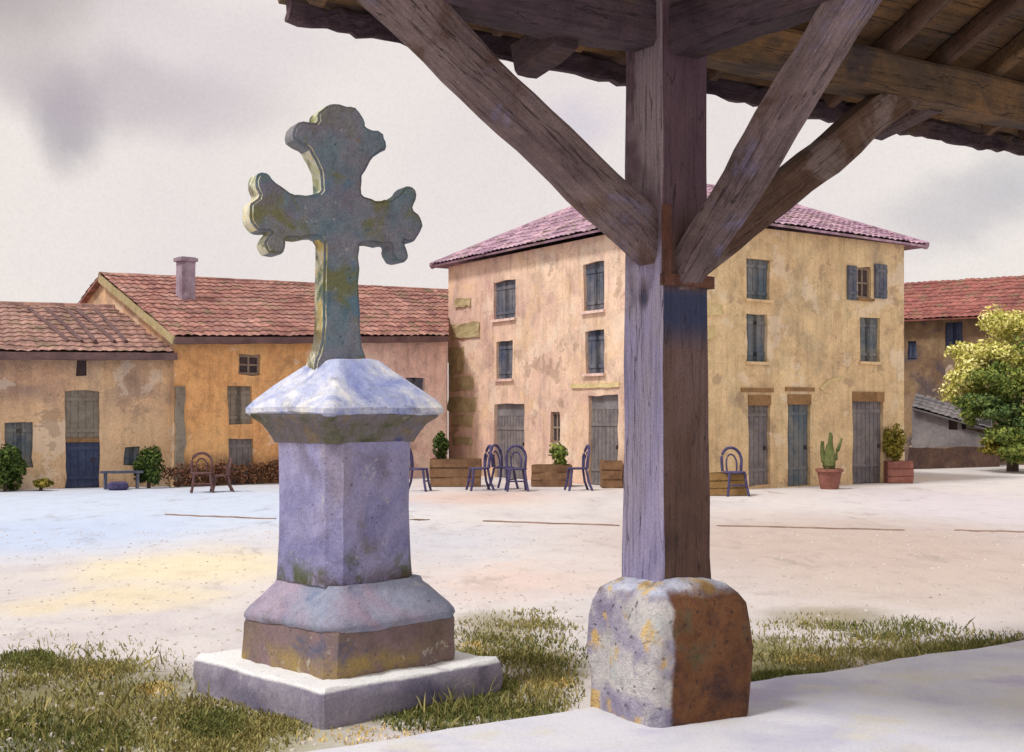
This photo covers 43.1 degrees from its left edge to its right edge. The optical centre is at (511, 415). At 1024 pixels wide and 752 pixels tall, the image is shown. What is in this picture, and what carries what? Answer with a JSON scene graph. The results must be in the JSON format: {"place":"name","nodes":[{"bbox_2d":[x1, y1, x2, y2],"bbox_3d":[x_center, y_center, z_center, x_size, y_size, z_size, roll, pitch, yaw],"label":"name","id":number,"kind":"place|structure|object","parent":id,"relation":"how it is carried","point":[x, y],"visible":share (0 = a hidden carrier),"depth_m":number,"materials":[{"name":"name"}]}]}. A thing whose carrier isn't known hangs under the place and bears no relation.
{"place":"outdoors","nodes":[
{"label":"outdoors","id":0,"kind":"place"},
{"bbox_2d":[0,301,177,489],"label":"house","id":1,"kind":"structure","parent":0,"point":[84,394],"depth_m":32.57,"materials":[{"name":"beige paint"}]},
{"bbox_2d":[65,442,99,487],"bbox_3d":[-10.762,1.174,32.464,0.929,1.232,0.130,0,0,-24],"label":"door","id":2,"kind":"structure","parent":1,"relation":"in","point":[82,458],"depth_m":32.48,"materials":[{"name":"blue paint"}]},
{"bbox_2d":[0,465,1023,751],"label":"ground","id":3,"kind":"structure","parent":0,"point":[932,501],"depth_m":16.04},
{"bbox_2d":[0,443,29,490],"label":"shrub","id":4,"kind":"object","parent":3,"relation":"on","point":[13,465],"visible":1,"depth_m":30.86,"materials":[{"name":"green plant"}]},
{"bbox_2d":[32,478,54,490],"bbox_3d":[-11.323,1.637,31.183,0.557,0.325,0.474,0,0,34],"label":"shrub","id":5,"kind":"object","parent":3,"relation":"on","point":[40,484],"visible":1,"depth_m":31.07,"materials":[{"name":"green plant"}]},
{"bbox_2d":[107,481,128,489],"bbox_3d":[-9.572,1.700,31.513,0.520,0.200,0.507,0,0,0],"label":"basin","id":6,"kind":"object","parent":3,"relation":"on","point":[119,485],"visible":1,"depth_m":31.32,"materials":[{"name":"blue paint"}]},
{"bbox_2d":[100,470,142,489],"bbox_3d":[-9.624,1.573,31.962,1.002,0.455,0.329,0,0,-24],"label":"bench","id":7,"kind":"object","parent":3,"relation":"on","point":[105,473],"visible":1,"depth_m":31.84,"materials":[{"name":"blue stone"}]},
{"bbox_2d":[132,445,164,487],"bbox_3d":[-9.047,1.253,32.310,0.772,1.094,0.679,0,0,0],"label":"topiary","id":8,"kind":"object","parent":3,"relation":"on","point":[149,464],"visible":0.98,"depth_m":32.17,"materials":[{"name":"green plant"}]},
{"bbox_2d":[78,256,314,486],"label":"ochre house","id":9,"kind":"structure","parent":3,"relation":"on","point":[238,346],"depth_m":34.59,"materials":[{"name":"orange paint"}]},
{"bbox_2d":[228,439,251,483],"bbox_3d":[-7.232,1.168,34.390,0.858,1.244,0.074,0,0,-42],"label":"door","id":10,"kind":"structure","parent":9,"relation":"in","point":[240,450],"depth_m":34.40,"materials":[{"name":"grey paint"}]},
{"bbox_2d":[238,354,258,375],"bbox_3d":[-7.043,-1.361,34.563,0.762,0.644,0.072,0,0,-42],"label":"window","id":11,"kind":"structure","parent":9,"relation":"in","point":[248,364],"depth_m":34.55,"materials":[{"name":"beige wood"}]},
{"bbox_2d":[190,452,214,492],"bbox_3d":[-7.303,1.330,30.559,0.558,0.966,0.630,0,0,-15],"label":"bistro chair","id":12,"kind":"object","parent":3,"relation":"on","point":[193,483],"visible":1,"depth_m":30.64,"materials":[{"name":"brown paint"}]},
{"bbox_2d":[162,459,278,486],"bbox_3d":[-7.351,1.469,33.787,3.796,0.725,0.545,0,0,-42],"label":"hedge","id":13,"kind":"object","parent":3,"relation":"on","point":[256,470],"visible":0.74,"depth_m":33.75,"materials":[{"name":"brown plant"}]},
{"bbox_2d":[164,514,276,518],"bbox_3d":[-5.236,1.799,23.129,2.377,0.022,0.286,0,0,24],"label":"path edging","id":14,"kind":"object","parent":3,"relation":"on","point":[219,516],"visible":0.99,"depth_m":23.06,"materials":[{"name":"brown stone"}]},
{"bbox_2d":[210,458,234,491],"bbox_3d":[-6.889,1.401,30.818,0.536,0.822,0.474,0,0,-20],"label":"bistro chair","id":15,"kind":"object","parent":3,"relation":"on","point":[228,469],"visible":0.94,"depth_m":30.69,"materials":[{"name":"brown paint"}]},
{"bbox_2d":[193,104,502,729],"bbox_3d":[-1.065,-0.089,8.447,1.481,3.849,1.481,0,0,-43],"label":"stone cross","id":16,"kind":"object","parent":3,"relation":"on","point":[349,617],"visible":0.99,"depth_m":8.19,"materials":[{"name":"grey stone"}]},
{"bbox_2d":[358,285,448,476],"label":"pink house","id":17,"kind":"structure","parent":3,"relation":"on","point":[404,332],"depth_m":38.64,"materials":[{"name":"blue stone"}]},
{"bbox_2d":[409,448,431,491],"bbox_3d":[-2.281,1.249,31.095,0.630,1.124,0.558,0,0,10],"label":"bistro chair","id":18,"kind":"object","parent":3,"relation":"on","point":[412,468],"visible":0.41,"depth_m":31.23,"materials":[{"name":"blue paint"}]},
{"bbox_2d":[75,640,834,745],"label":"dry grass","id":19,"kind":"structure","parent":3,"relation":"on","point":[404,733],"depth_m":8.55,"materials":[{"name":"plant"}]},
{"bbox_2d":[430,430,481,486],"bbox_3d":[-1.433,1.085,33.225,1.311,1.450,0.761,0,0,0],"label":"planter","id":20,"kind":"object","parent":3,"relation":"on","point":[445,471],"visible":0.99,"depth_m":32.86,"materials":[{"name":"wood"}]},
{"bbox_2d":[465,444,494,490],"bbox_3d":[-0.770,1.249,31.382,0.630,1.124,0.558,0,0,-15],"label":"bistro chair","id":21,"kind":"object","parent":3,"relation":"on","point":[486,466],"visible":0.98,"depth_m":31.30,"materials":[{"name":"blue paint"}]},
{"bbox_2d":[487,444,518,488],"bbox_3d":[-0.222,1.249,31.974,0.630,1.124,0.558,0,0,30],"label":"bistro chair","id":22,"kind":"object","parent":3,"relation":"on","point":[500,466],"visible":0.85,"depth_m":32.01,"materials":[{"name":"blue paint"}]},
{"bbox_2d":[504,444,528,491],"bbox_3d":[0.113,1.249,31.114,0.558,1.124,0.630,0,0,-5],"label":"bistro chair","id":23,"kind":"object","parent":3,"relation":"on","point":[508,481],"visible":1,"depth_m":31.26,"materials":[{"name":"blue paint"}]},
{"bbox_2d":[483,520,619,525],"bbox_3d":[0.626,1.799,21.711,2.446,0.022,0.262,0,0,22],"label":"path edging","id":24,"kind":"object","parent":3,"relation":"on","point":[549,523],"visible":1,"depth_m":21.64,"materials":[{"name":"brown stone"}]},
{"bbox_2d":[531,442,571,486],"bbox_3d":[1.011,1.235,33.229,1.045,1.180,0.750,0,0,0],"label":"planter","id":25,"kind":"object","parent":3,"relation":"on","point":[554,474],"visible":0.96,"depth_m":32.88,"materials":[{"name":"wood"}]},
{"bbox_2d":[564,444,592,490],"bbox_3d":[1.608,1.249,31.380,0.630,1.124,0.558,0,0,-10],"label":"bistro chair","id":26,"kind":"object","parent":3,"relation":"on","point":[584,467],"visible":1,"depth_m":31.25,"materials":[{"name":"blue paint"}]},
{"bbox_2d":[599,460,622,487],"bbox_3d":[2.492,1.467,32.608,0.545,0.715,0.760,0,0,0],"label":"planter","id":27,"kind":"object","parent":3,"relation":"on","point":[611,472],"visible":1,"depth_m":32.24,"materials":[{"name":"wood"}]},
{"bbox_2d":[278,0,1023,727],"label":"market hall","id":28,"kind":"structure","parent":3,"relation":"on","point":[670,642],"depth_m":7.64,"materials":[{"name":"wood"}]},
{"bbox_2d":[429,184,929,488],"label":"tall house","id":29,"kind":"structure","parent":3,"relation":"on","point":[805,316],"depth_m":34.20,"materials":[{"name":"beige paint"}]},
{"bbox_2d":[497,416,524,478],"bbox_3d":[-0.010,0.893,37.486,0.120,1.795,1.787,0,0,-31],"label":"door","id":30,"kind":"structure","parent":29,"relation":"in","point":[510,429],"depth_m":37.50,"materials":[{"name":"grey paint"}]},
{"bbox_2d":[553,412,559,442],"bbox_3d":[1.269,0.316,35.407,0.072,0.956,0.579,0,0,-31],"label":"window","id":31,"kind":"structure","parent":29,"relation":"in","point":[556,415],"depth_m":35.48,"materials":[{"name":"beige wood"}]},
{"bbox_2d":[591,409,618,484],"bbox_3d":[2.418,0.806,33.452,0.120,1.968,1.413,0,0,-31],"label":"door","id":32,"kind":"structure","parent":29,"relation":"in","point":[604,423],"depth_m":33.59,"materials":[{"name":"grey paint"}]},
{"bbox_2d":[748,405,767,485],"bbox_3d":[6.066,0.650,32.176,0.872,2.279,0.120,0,0,-36],"label":"door","id":33,"kind":"structure","parent":29,"relation":"in","point":[757,415],"depth_m":32.21,"materials":[{"name":"grey paint"}]},
{"bbox_2d":[787,405,807,485],"bbox_3d":[7.242,0.636,33.022,0.939,2.308,0.120,0,0,-36],"label":"door","id":34,"kind":"structure","parent":29,"relation":"in","point":[797,414],"depth_m":33.06,"materials":[{"name":"teal paint"}]},
{"bbox_2d":[858,267,868,297],"bbox_3d":[9.284,-3.534,34.522,0.655,0.934,0.072,0,0,-36],"label":"window","id":35,"kind":"structure","parent":29,"relation":"in","point":[863,273],"depth_m":34.58,"materials":[{"name":"beige wood"}]},
{"bbox_2d":[852,401,880,483],"bbox_3d":[9.427,0.588,34.595,1.355,2.403,0.120,0,0,-36],"label":"door","id":36,"kind":"structure","parent":29,"relation":"in","point":[866,464],"depth_m":34.63,"materials":[{"name":"grey paint"}]},
{"bbox_2d":[709,472,746,495],"bbox_3d":[4.850,1.547,29.422,0.937,0.538,0.466,0,0,0],"label":"planter","id":37,"kind":"object","parent":3,"relation":"on","point":[718,483],"visible":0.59,"depth_m":29.20,"materials":[{"name":"wood"}]},
{"bbox_2d":[720,446,749,496],"bbox_3d":[5.011,1.249,29.254,0.558,1.124,0.630,0,0,-10],"label":"bistro chair","id":38,"kind":"object","parent":3,"relation":"on","point":[736,471],"visible":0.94,"depth_m":29.35,"materials":[{"name":"blue paint"}]},
{"bbox_2d":[716,525,904,530],"bbox_3d":[4.761,1.799,20.810,2.945,0.022,0.283,0,0,17],"label":"path edging","id":39,"kind":"object","parent":3,"relation":"on","point":[809,527],"visible":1,"depth_m":20.79,"materials":[{"name":"brown stone"}]},
{"bbox_2d":[815,432,843,488],"bbox_3d":[7.822,1.102,31.963,0.680,1.396,0.670,0,0,0],"label":"potted cactus","id":40,"kind":"object","parent":3,"relation":"on","point":[829,475],"visible":1,"depth_m":31.83,"materials":[{"name":"plant"}]},
{"bbox_2d":[882,423,913,483],"bbox_3d":[10.303,1.003,34.782,0.788,1.619,0.556,0,0,0],"label":"planter","id":41,"kind":"object","parent":3,"relation":"on","point":[897,469],"visible":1,"depth_m":34.65,"materials":[{"name":"wood"}]},
{"bbox_2d":[905,446,999,468],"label":"garden wall","id":42,"kind":"structure","parent":3,"relation":"on","point":[949,457],"depth_m":44.70,"materials":[{"name":"brown stone"}]},
{"bbox_2d":[912,394,992,447],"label":"lean to","id":43,"kind":"object","parent":3,"relation":"on","point":[937,423],"visible":0.62,"depth_m":47.30,"materials":[{"name":"grey paint"}]},
{"bbox_2d":[949,419,958,429],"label":"window","id":44,"kind":"structure","parent":43,"relation":"in","point":[952,424],"depth_m":47.19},
{"bbox_2d":[938,304,1023,471],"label":"leafy tree","id":45,"kind":"object","parent":3,"relation":"on","point":[978,369],"visible":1,"depth_m":41.45,"materials":[{"name":"green plant"}]},
{"bbox_2d":[954,529,1023,532],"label":"path edging","id":46,"kind":"object","parent":3,"relation":"on","point":[989,530],"visible":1,"depth_m":20.24,"materials":[{"name":"brown stone"}]},
{"bbox_2d":[0,606,1023,751],"bbox_3d":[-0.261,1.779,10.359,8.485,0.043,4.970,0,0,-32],"label":"grass","id":47,"kind":"structure","parent":0,"point":[255,729],"depth_m":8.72,"materials":[{"name":"green plant"}]},
{"bbox_2d":[0,0,1023,302],"label":"sky","id":48,"kind":"structure","parent":0,"point":[134,134],"materials":[{"name":"white"}]},
{"bbox_2d":[308,640,1023,751],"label":"pavement","id":49,"kind":"structure","parent":0,"point":[971,700],"depth_m":7.52,"materials":[{"name":"grey concrete"}]},
{"bbox_2d":[904,275,1023,464],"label":"stone house","id":50,"kind":"structure","parent":0,"point":[940,316],"depth_m":49.69,"materials":[{"name":"beige stone"}]}
]}

